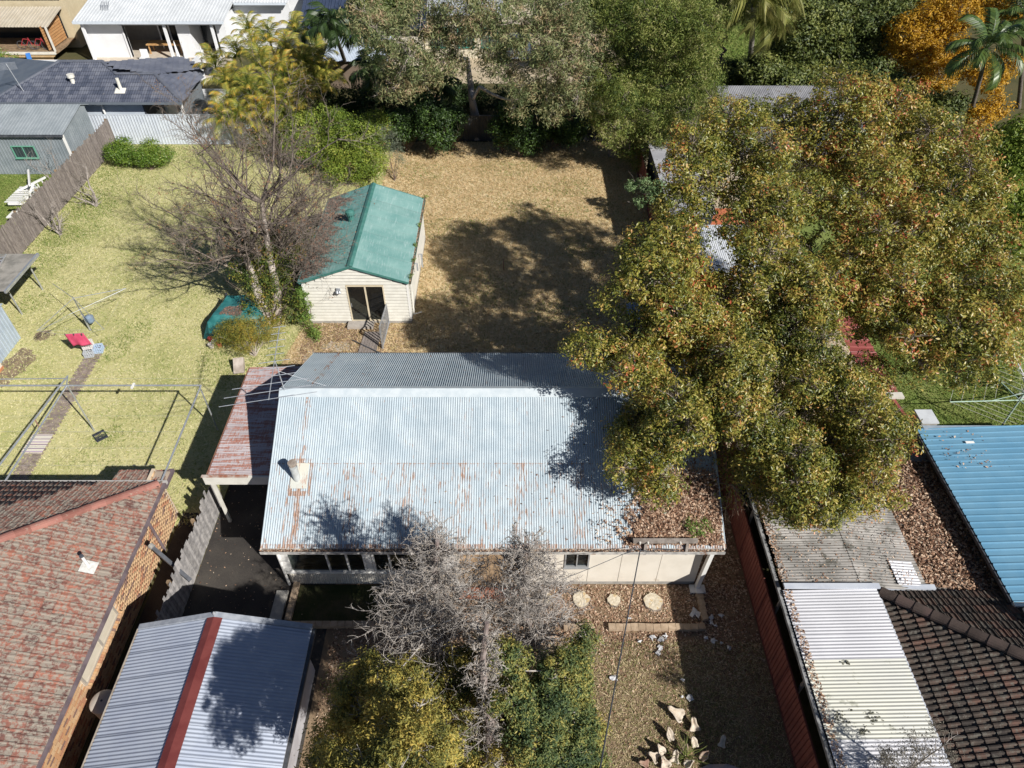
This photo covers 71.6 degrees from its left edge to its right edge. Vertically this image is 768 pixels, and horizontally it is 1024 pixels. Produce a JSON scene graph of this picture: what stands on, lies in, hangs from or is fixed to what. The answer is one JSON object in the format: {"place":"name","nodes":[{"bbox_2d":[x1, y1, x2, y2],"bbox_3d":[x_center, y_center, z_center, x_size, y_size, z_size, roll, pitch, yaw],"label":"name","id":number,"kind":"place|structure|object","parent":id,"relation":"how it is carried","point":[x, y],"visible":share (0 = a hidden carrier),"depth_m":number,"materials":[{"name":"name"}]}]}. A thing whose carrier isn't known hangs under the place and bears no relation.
{"place":"outdoors","nodes":[
{"label":"outdoors","id":0,"kind":"place"},
{"bbox_2d":[0,174,62,251],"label":"neighbour lawn","id":1,"kind":"structure","parent":0,"point":[24,184],"depth_m":44.99,"materials":[{"name":"green plant"}]},
{"bbox_2d":[0,0,86,59],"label":"house","id":2,"kind":"structure","parent":0,"point":[52,26],"depth_m":60.69,"materials":[{"name":"yellow brick"}]},
{"bbox_2d":[10,345,106,479],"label":"garden path","id":3,"kind":"structure","parent":0,"point":[63,403],"depth_m":30.56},
{"bbox_2d":[0,469,178,767],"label":"brick house","id":4,"kind":"structure","parent":0,"point":[79,561],"depth_m":21.16,"materials":[{"name":"red tile"}]},
{"bbox_2d":[80,606,118,685],"bbox_3d":[-12.485,7.608,21.241,0.070,1.250,2.300,0,44,0],"label":"window","id":5,"kind":"structure","parent":4,"relation":"in","point":[113,615],"depth_m":21.50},
{"bbox_2d":[0,56,208,113],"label":"tiled house","id":6,"kind":"structure","parent":0,"point":[108,87],"depth_m":48.60,"materials":[{"name":"tile"}]},
{"bbox_2d":[79,513,208,767],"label":"side path","id":7,"kind":"structure","parent":0,"point":[155,601],"depth_m":24.69,"materials":[{"name":"concrete"}]},
{"bbox_2d":[0,144,395,527],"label":"lawn","id":8,"kind":"structure","parent":0,"point":[159,425],"depth_m":34.07,"materials":[{"name":"plant"}]},
{"bbox_2d":[0,303,20,362],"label":"metal shed","id":9,"kind":"structure","parent":8,"relation":"on","point":[10,337],"depth_m":33.13,"materials":[{"name":"silver metal"}]},
{"bbox_2d":[0,348,35,387],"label":"dirt patch","id":10,"kind":"object","parent":8,"relation":"on","point":[11,369],"visible":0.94,"depth_m":32.77,"materials":[{"name":"beige soil"}]},
{"bbox_2d":[0,253,42,314],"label":"patio roof","id":11,"kind":"structure","parent":8,"relation":"on","point":[14,268],"depth_m":34.66,"materials":[{"name":"metal"}]},
{"bbox_2d":[0,375,218,479],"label":"clothes frame","id":12,"kind":"object","parent":8,"relation":"on","point":[45,418],"visible":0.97,"depth_m":27.59,"materials":[{"name":"metal"}]},
{"bbox_2d":[100,134,136,166],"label":"citrus bush","id":13,"kind":"object","parent":8,"relation":"on","point":[122,147],"visible":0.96,"depth_m":46.07,"materials":[{"name":"green plant"}]},
{"bbox_2d":[126,135,176,168],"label":"citrus bush","id":14,"kind":"object","parent":8,"relation":"on","point":[144,154],"visible":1,"depth_m":45.81,"materials":[{"name":"green plant"}]},
{"bbox_2d":[202,94,244,145],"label":"golden palm","id":15,"kind":"object","parent":8,"relation":"on","point":[214,102],"visible":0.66,"depth_m":46.93,"materials":[{"name":"plant"}]},
{"bbox_2d":[203,291,270,338],"bbox_3d":[-13.150,-3.509,34.671,3.190,1.166,2.920,0,44,0],"label":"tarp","id":16,"kind":"object","parent":8,"relation":"on","point":[217,316],"visible":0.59,"depth_m":33.93,"materials":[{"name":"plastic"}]},
{"bbox_2d":[209,312,287,355],"bbox_3d":[-12.267,-2.269,32.638,3.671,2.280,2.585,0,44,0],"label":"feathery shrub","id":17,"kind":"object","parent":8,"relation":"on","point":[246,327],"visible":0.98,"depth_m":32.58,"materials":[{"name":"green plant"}]},
{"bbox_2d":[117,32,390,325],"bbox_3d":[-11.049,-8.387,31.313,12.293,13.055,9.533,-18,47,-18],"label":"bare tree","id":18,"kind":"object","parent":8,"relation":"on","point":[264,225],"visible":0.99,"depth_m":31.09,"materials":[{"name":"brown plant"}]},
{"bbox_2d":[221,218,315,324],"bbox_3d":[-11.685,-5.984,34.886,4.081,5.750,6.527,0,44,0],"label":"trunk vine","id":19,"kind":"object","parent":18,"relation":"attached to","point":[268,282],"visible":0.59,"depth_m":33.60,"materials":[{"name":"green plant"}]},
{"bbox_2d":[277,100,394,186],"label":"lime shrub","id":20,"kind":"object","parent":8,"relation":"on","point":[339,161],"visible":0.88,"depth_m":44.28,"materials":[{"name":"green plant"}]},
{"bbox_2d":[81,611,315,767],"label":"garage","id":21,"kind":"structure","parent":0,"point":[214,689],"depth_m":19.11,"materials":[{"name":"metal"}]},
{"bbox_2d":[182,485,335,767],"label":"driveway","id":22,"kind":"structure","parent":0,"point":[246,576],"depth_m":24.92,"materials":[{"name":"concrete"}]},
{"bbox_2d":[201,366,300,521],"bbox_3d":[-9.310,2.241,27.461,2.820,2.815,5.690,0,44,0],"label":"carport","id":23,"kind":"object","parent":22,"relation":"on","point":[243,454],"visible":0.69,"depth_m":25.89,"materials":[{"name":"metal"}]},
{"bbox_2d":[275,140,672,366],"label":"dry lawn","id":24,"kind":"structure","parent":0,"point":[611,226],"depth_m":40.00,"materials":[{"name":"plant"}]},
{"bbox_2d":[291,286,323,341],"bbox_3d":[-9.688,-3.308,33.697,1.105,2.509,2.001,-22,48,-21],"label":"shrub","id":25,"kind":"object","parent":24,"relation":"on","point":[313,332],"visible":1,"depth_m":33.95,"materials":[{"name":"green plant"}]},
{"bbox_2d":[294,323,389,365],"bbox_3d":[-8.050,-1.770,33.684,4.100,0.001,3.550,0,44,0],"label":"shed apron","id":26,"kind":"object","parent":24,"relation":"on","point":[336,336],"visible":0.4,"depth_m":34.17,"materials":[{"name":"brown soil"}]},
{"bbox_2d":[297,182,425,328],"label":"garden house","id":27,"kind":"structure","parent":24,"relation":"on","point":[375,271],"depth_m":34.72,"materials":[{"name":"teal metal"}]},
{"bbox_2d":[300,192,363,279],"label":"needle litter","id":28,"kind":"object","parent":27,"relation":"on","point":[314,257],"visible":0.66,"depth_m":35.55,"materials":[{"name":"brown plant"}]},
{"bbox_2d":[382,106,436,151],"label":"back shrub","id":29,"kind":"object","parent":24,"relation":"on","point":[407,127],"visible":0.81,"depth_m":46.35,"materials":[{"name":"green plant"}]},
{"bbox_2d":[402,85,455,154],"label":"back shrub","id":30,"kind":"object","parent":24,"relation":"on","point":[424,106],"visible":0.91,"depth_m":45.68,"materials":[{"name":"green plant"}]},
{"bbox_2d":[433,103,471,151],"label":"back shrub","id":31,"kind":"object","parent":24,"relation":"on","point":[454,122],"visible":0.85,"depth_m":45.85,"materials":[{"name":"green plant"}]},
{"bbox_2d":[294,238,651,359],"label":"yard leaves","id":32,"kind":"object","parent":24,"relation":"on","point":[497,310],"visible":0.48,"depth_m":35.43,"materials":[{"name":"brown plant"}]},
{"bbox_2d":[484,101,526,152],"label":"back shrub","id":33,"kind":"object","parent":24,"relation":"on","point":[505,130],"visible":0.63,"depth_m":46.32,"materials":[{"name":"green plant"}]},
{"bbox_2d":[495,93,551,156],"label":"back shrub","id":34,"kind":"object","parent":24,"relation":"on","point":[534,138],"visible":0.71,"depth_m":46.37,"materials":[{"name":"green plant"}]},
{"bbox_2d":[534,99,594,149],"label":"back shrub","id":35,"kind":"object","parent":24,"relation":"on","point":[563,132],"visible":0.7,"depth_m":46.93,"materials":[{"name":"green plant"}]},
{"bbox_2d":[11,0,1023,767],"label":"ground","id":36,"kind":"structure","parent":0,"point":[83,52],"depth_m":47.78,"materials":[{"name":"brown soil"}]},
{"bbox_2d":[0,104,94,173],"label":"grey shed","id":37,"kind":"structure","parent":36,"relation":"on","point":[66,129],"depth_m":45.14,"materials":[{"name":"metal"}]},
{"bbox_2d":[0,119,116,253],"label":"paling fence","id":38,"kind":"object","parent":36,"relation":"on","point":[65,175],"visible":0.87,"depth_m":42.22,"materials":[{"name":"wood"}]},
{"bbox_2d":[43,0,297,113],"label":"white house","id":39,"kind":"structure","parent":36,"relation":"on","point":[119,30],"depth_m":59.60,"materials":[{"name":"paint"}]},
{"bbox_2d":[88,114,257,143],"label":"steel fence","id":40,"kind":"object","parent":36,"relation":"on","point":[138,128],"visible":0.55,"depth_m":48.38,"materials":[{"name":"grey metal"}]},
{"bbox_2d":[154,485,223,621],"bbox_3d":[-11.072,7.856,22.412,0.195,1.679,11.650,0,44,0],"label":"paling fence","id":41,"kind":"object","parent":36,"relation":"on","point":[178,592],"visible":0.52,"depth_m":24.42,"materials":[{"name":"grey wood"}]},
{"bbox_2d":[192,43,235,88],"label":"golden palm","id":42,"kind":"object","parent":36,"relation":"on","point":[210,60],"visible":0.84,"depth_m":50.81,"materials":[{"name":"plant"}]},
{"bbox_2d":[201,61,251,108],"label":"golden palm","id":43,"kind":"object","parent":36,"relation":"on","point":[225,77],"visible":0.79,"depth_m":48.10,"materials":[{"name":"plant"}]},
{"bbox_2d":[227,67,277,109],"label":"golden palm","id":44,"kind":"object","parent":36,"relation":"on","point":[248,84],"visible":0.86,"depth_m":46.89,"materials":[{"name":"plant"}]},
{"bbox_2d":[230,83,329,156],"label":"twiggy shrub","id":45,"kind":"object","parent":36,"relation":"on","point":[270,120],"visible":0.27,"depth_m":47.34,"materials":[{"name":"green plant"}]},
{"bbox_2d":[277,68,323,111],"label":"golden palm","id":46,"kind":"object","parent":36,"relation":"on","point":[301,84],"visible":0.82,"depth_m":46.90,"materials":[{"name":"plant"}]},
{"bbox_2d":[288,45,327,102],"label":"golden palm","id":47,"kind":"object","parent":36,"relation":"on","point":[308,58],"visible":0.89,"depth_m":48.16,"materials":[{"name":"plant"}]},
{"bbox_2d":[303,1,353,63],"bbox_3d":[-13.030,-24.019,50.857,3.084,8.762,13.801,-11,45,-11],"label":"dark palm","id":48,"kind":"object","parent":36,"relation":"on","point":[336,35],"visible":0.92,"depth_m":44.50,"materials":[{"name":"green plant"}]},
{"bbox_2d":[297,82,369,114],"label":"undergrowth","id":49,"kind":"object","parent":36,"relation":"on","point":[341,100],"visible":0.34,"depth_m":50.39,"materials":[{"name":"green plant"}]},
{"bbox_2d":[324,36,392,88],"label":"shed","id":50,"kind":"structure","parent":36,"relation":"on","point":[347,68],"depth_m":55.43,"materials":[{"name":"metal"}]},
{"bbox_2d":[299,0,427,66],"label":"cream house","id":51,"kind":"structure","parent":36,"relation":"on","point":[329,4],"depth_m":58.28,"materials":[{"name":"metal"}]},
{"bbox_2d":[348,49,388,95],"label":"dark palm","id":52,"kind":"object","parent":36,"relation":"on","point":[368,83],"visible":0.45,"depth_m":47.83,"materials":[{"name":"green plant"}]},
{"bbox_2d":[346,78,415,114],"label":"undergrowth","id":53,"kind":"object","parent":36,"relation":"on","point":[371,104],"visible":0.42,"depth_m":50.13,"materials":[{"name":"green plant"}]},
{"bbox_2d":[257,115,612,140],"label":"steel fence","id":54,"kind":"object","parent":36,"relation":"on","point":[474,127],"visible":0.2,"depth_m":49.05,"materials":[{"name":"grey metal"}]},
{"bbox_2d":[419,67,464,108],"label":"dark palm","id":55,"kind":"object","parent":36,"relation":"on","point":[449,92],"visible":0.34,"depth_m":47.34,"materials":[{"name":"green plant"}]},
{"bbox_2d":[406,76,492,112],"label":"undergrowth","id":56,"kind":"object","parent":36,"relation":"on","point":[461,99],"visible":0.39,"depth_m":51.71,"materials":[{"name":"green plant"}]},
{"bbox_2d":[335,0,618,140],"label":"gum tree","id":57,"kind":"object","parent":36,"relation":"on","point":[472,24],"visible":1,"depth_m":40.01,"materials":[{"name":"green plant"}]},
{"bbox_2d":[395,34,617,82],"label":"paved court","id":58,"kind":"object","parent":36,"relation":"on","point":[476,74],"depth_m":59.31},
{"bbox_2d":[425,0,502,57],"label":"yellow house","id":59,"kind":"structure","parent":58,"relation":"on","point":[466,51],"depth_m":60.17,"materials":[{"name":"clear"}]},
{"bbox_2d":[299,484,794,767],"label":"front yard","id":60,"kind":"structure","parent":36,"relation":"on","point":[325,658],"depth_m":22.39,"materials":[{"name":"brown soil"}]},
{"bbox_2d":[292,585,393,620],"bbox_3d":[-5.650,7.438,24.017,3.300,0.001,1.450,0,44,0],"label":"garden bed","id":61,"kind":"object","parent":60,"relation":"on","point":[323,602],"visible":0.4,"depth_m":24.03,"materials":[{"name":"brown soil"}]},
{"bbox_2d":[284,581,397,628],"bbox_3d":[-5.655,7.413,23.963,3.730,0.150,1.705,0,44,0],"label":"edging","id":62,"kind":"object","parent":61,"relation":"on","point":[318,624],"visible":0.71,"depth_m":23.39,"materials":[{"name":"concrete"}]},
{"bbox_2d":[293,509,517,767],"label":"conifer","id":63,"kind":"object","parent":60,"relation":"on","point":[390,733],"visible":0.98,"depth_m":16.34,"materials":[{"name":"plant"}]},
{"bbox_2d":[308,585,542,767],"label":"conifer litter","id":64,"kind":"object","parent":60,"relation":"on","point":[336,644],"visible":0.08,"depth_m":22.93,"materials":[{"name":"brown plant"}]},
{"bbox_2d":[381,602,539,767],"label":"conifer","id":65,"kind":"object","parent":60,"relation":"on","point":[484,744],"visible":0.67,"depth_m":16.73,"materials":[{"name":"grey plant"}]},
{"bbox_2d":[259,352,725,598],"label":"house","id":66,"kind":"structure","parent":60,"relation":"on","point":[381,448],"depth_m":23.37,"materials":[{"name":"grey metal"}]},
{"bbox_2d":[219,326,324,406],"bbox_3d":[-7.550,-0.161,23.512,2.885,1.554,3.700,0,44,0],"label":"antenna","id":67,"kind":"object","parent":66,"relation":"on","point":[274,361],"visible":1,"depth_m":22.69,"materials":[{"name":"metal"}]},
{"bbox_2d":[284,555,367,572],"bbox_3d":[-6.150,5.794,23.479,2.600,1.520,0.090,0,44,0],"label":"window","id":68,"kind":"structure","parent":66,"relation":"in","point":[330,570],"depth_m":23.93,"materials":[{"name":"white paint"}]},
{"bbox_2d":[591,440,723,546],"bbox_3d":[4.532,3.399,22.786,4.255,1.615,3.287,0,44,0],"label":"leaf heap","id":69,"kind":"object","parent":66,"relation":"on","point":[675,516],"visible":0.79,"depth_m":22.41,"materials":[{"name":"brown plant"}]},
{"bbox_2d":[633,538,697,551],"bbox_3d":[4.750,5.086,22.107,2.000,0.621,0.262,0,44,0],"label":"service bracket","id":70,"kind":"object","parent":66,"relation":"attached to","point":[648,541],"visible":1,"depth_m":21.97,"materials":[{"name":"metal"}]},
{"bbox_2d":[450,517,613,767],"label":"conifer","id":71,"kind":"object","parent":60,"relation":"on","point":[561,726],"visible":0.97,"depth_m":16.52,"materials":[{"name":"green plant"}]},
{"bbox_2d":[395,584,788,767],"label":"fallen leaves","id":72,"kind":"object","parent":60,"relation":"on","point":[677,616],"visible":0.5,"depth_m":23.50,"materials":[{"name":"brown plant"}]},
{"bbox_2d":[563,593,708,631],"bbox_3d":[4.109,7.520,23.851,4.818,0.150,1.605,0,44,0],"label":"garden edging","id":73,"kind":"object","parent":60,"relation":"on","point":[665,626],"visible":0.92,"depth_m":23.32,"materials":[{"name":"wood"}]},
{"bbox_2d":[696,490,746,597],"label":"side leaves","id":74,"kind":"object","parent":60,"relation":"on","point":[726,566],"visible":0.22,"depth_m":24.89,"materials":[{"name":"brown plant"}]},
{"bbox_2d":[578,0,732,172],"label":"willowy tree","id":75,"kind":"object","parent":36,"relation":"on","point":[685,74],"visible":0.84,"depth_m":41.22,"materials":[{"name":"green plant"}]},
{"bbox_2d":[630,121,819,767],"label":"steel fence","id":76,"kind":"object","parent":36,"relation":"on","point":[802,749],"visible":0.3,"depth_m":22.45,"materials":[{"name":"red metal"}]},
{"bbox_2d":[557,279,928,533],"bbox_3d":[6.973,1.815,23.328,11.186,9.378,8.438,0,44,0],"label":"autumn tree","id":77,"kind":"object","parent":36,"relation":"on","point":[818,475],"visible":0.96,"depth_m":21.44,"materials":[{"name":"green plant"}]},
{"bbox_2d":[696,395,794,522],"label":"hanging twigs","id":78,"kind":"object","parent":77,"relation":"hanging from","point":[725,467],"visible":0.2,"depth_m":23.27,"materials":[{"name":"brown plant"}]},
{"bbox_2d":[704,0,805,84],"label":"queen palm","id":79,"kind":"object","parent":36,"relation":"on","point":[772,18],"visible":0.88,"depth_m":46.03,"materials":[{"name":"green plant"}]},
{"bbox_2d":[641,147,878,488],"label":"paved yard","id":80,"kind":"structure","parent":36,"relation":"on","point":[830,342],"depth_m":34.07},
{"bbox_2d":[624,175,667,210],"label":"pale green bush","id":81,"kind":"object","parent":80,"relation":"on","point":[629,186],"visible":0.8,"depth_m":40.17,"materials":[{"name":"green plant"}]},
{"bbox_2d":[647,139,714,237],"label":"yard shed","id":82,"kind":"structure","parent":80,"relation":"on","point":[657,155],"depth_m":42.08,"materials":[{"name":"grey metal"}]},
{"bbox_2d":[685,225,758,298],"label":"pale shed","id":83,"kind":"structure","parent":80,"relation":"on","point":[722,255],"depth_m":35.78,"materials":[{"name":"metal"}]},
{"bbox_2d":[822,316,915,428],"bbox_3d":[14.750,0.102,30.108,1.500,2.250,7.007,0,44,0],"label":"red lean to","id":84,"kind":"object","parent":80,"relation":"on","point":[854,349],"visible":0.31,"depth_m":30.29,"materials":[{"name":"red metal"}]},
{"bbox_2d":[711,41,832,85],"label":"background tree","id":85,"kind":"object","parent":36,"relation":"on","point":[770,68],"visible":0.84,"depth_m":50.62,"materials":[{"name":"green plant"}]},
{"bbox_2d":[716,85,864,154],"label":"long grey shed","id":86,"kind":"structure","parent":36,"relation":"on","point":[775,91],"depth_m":47.90,"materials":[{"name":"metal"}]},
{"bbox_2d":[586,57,1023,399],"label":"autumn tree","id":87,"kind":"object","parent":36,"relation":"on","point":[977,298],"visible":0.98,"depth_m":23.89,"materials":[{"name":"green plant"}]},
{"bbox_2d":[759,0,853,72],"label":"background tree","id":88,"kind":"object","parent":36,"relation":"on","point":[813,32],"visible":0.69,"depth_m":49.81,"materials":[{"name":"green plant"}]},
{"bbox_2d":[739,466,950,767],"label":"side awning","id":89,"kind":"object","parent":36,"relation":"on","point":[849,622],"visible":0.87,"depth_m":19.50,"materials":[{"name":"white metal"}]},
{"bbox_2d":[747,464,846,767],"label":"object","id":90,"kind":"object","parent":89,"relation":"on","point":[810,668],"visible":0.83,"depth_m":19.89,"materials":[{"name":"brown plant"}]},
{"bbox_2d":[740,422,999,592],"bbox_3d":[11.600,4.638,24.903,6.800,2.884,7.200,0,44,0],"label":"grey lean to","id":91,"kind":"object","parent":36,"relation":"on","point":[853,543],"visible":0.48,"depth_m":22.31,"materials":[{"name":"metal"}]},
{"bbox_2d":[757,477,918,584],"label":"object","id":92,"kind":"object","parent":91,"relation":"on","point":[846,551],"visible":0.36,"depth_m":22.20,"materials":[{"name":"brown plant"}]},
{"bbox_2d":[869,422,1001,591],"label":"valley leaves","id":93,"kind":"object","parent":91,"relation":"on","point":[928,574],"visible":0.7,"depth_m":23.10,"materials":[{"name":"brown plant"}]},
{"bbox_2d":[838,51,977,127],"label":"background tree","id":94,"kind":"object","parent":36,"relation":"on","point":[949,100],"visible":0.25,"depth_m":47.70,"materials":[{"name":"green plant"}]},
{"bbox_2d":[866,713,964,767],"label":"grey sapling","id":95,"kind":"object","parent":36,"relation":"on","point":[886,759],"visible":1,"depth_m":16.59,"materials":[{"name":"grey plant"}]},
{"bbox_2d":[877,0,1023,128],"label":"amber tree","id":96,"kind":"object","parent":36,"relation":"on","point":[910,46],"visible":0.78,"depth_m":48.35,"materials":[{"name":"orange plant"}]},
{"bbox_2d":[915,425,1023,607],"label":"blue roof room","id":97,"kind":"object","parent":36,"relation":"on","point":[988,502],"visible":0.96,"depth_m":23.82,"materials":[{"name":"metal"}]},
{"bbox_2d":[941,7,1023,128],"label":"leaning palm","id":98,"kind":"object","parent":36,"relation":"on","point":[1003,39],"visible":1,"depth_m":43.89,"materials":[{"name":"green plant"}]},
{"bbox_2d":[979,0,1023,108],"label":"leaning palm","id":99,"kind":"object","parent":36,"relation":"on","point":[1018,7],"visible":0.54,"depth_m":47.23,"materials":[{"name":"green plant"}]},
{"bbox_2d":[534,636,793,767],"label":"front grass","id":100,"kind":"structure","parent":0,"point":[703,693],"depth_m":21.62,"materials":[{"name":"brown plant"}]},
{"bbox_2d":[618,1,916,94],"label":"lawn","id":101,"kind":"structure","parent":0,"point":[729,46],"depth_m":62.93,"materials":[{"name":"green plant"}]},
{"bbox_2d":[806,0,915,85],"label":"background tree","id":102,"kind":"object","parent":101,"relation":"on","point":[863,34],"visible":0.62,"depth_m":50.60,"materials":[{"name":"green plant"}]},
{"bbox_2d":[765,172,1023,445],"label":"side lawn","id":103,"kind":"structure","parent":0,"point":[826,237],"depth_m":31.72,"materials":[{"name":"green plant"}]},
{"bbox_2d":[975,109,1023,256],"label":"background tree","id":104,"kind":"object","parent":103,"relation":"on","point":[1013,151],"visible":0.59,"depth_m":41.05,"materials":[{"name":"green plant"}]},
{"bbox_2d":[865,327,1023,424],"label":"side grass","id":105,"kind":"structure","parent":0,"point":[969,406],"depth_m":31.09,"materials":[{"name":"green plant"}]},
{"bbox_2d":[877,584,1023,767],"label":"house","id":106,"kind":"structure","parent":0,"point":[963,651],"depth_m":19.26,"materials":[{"name":"tile"}]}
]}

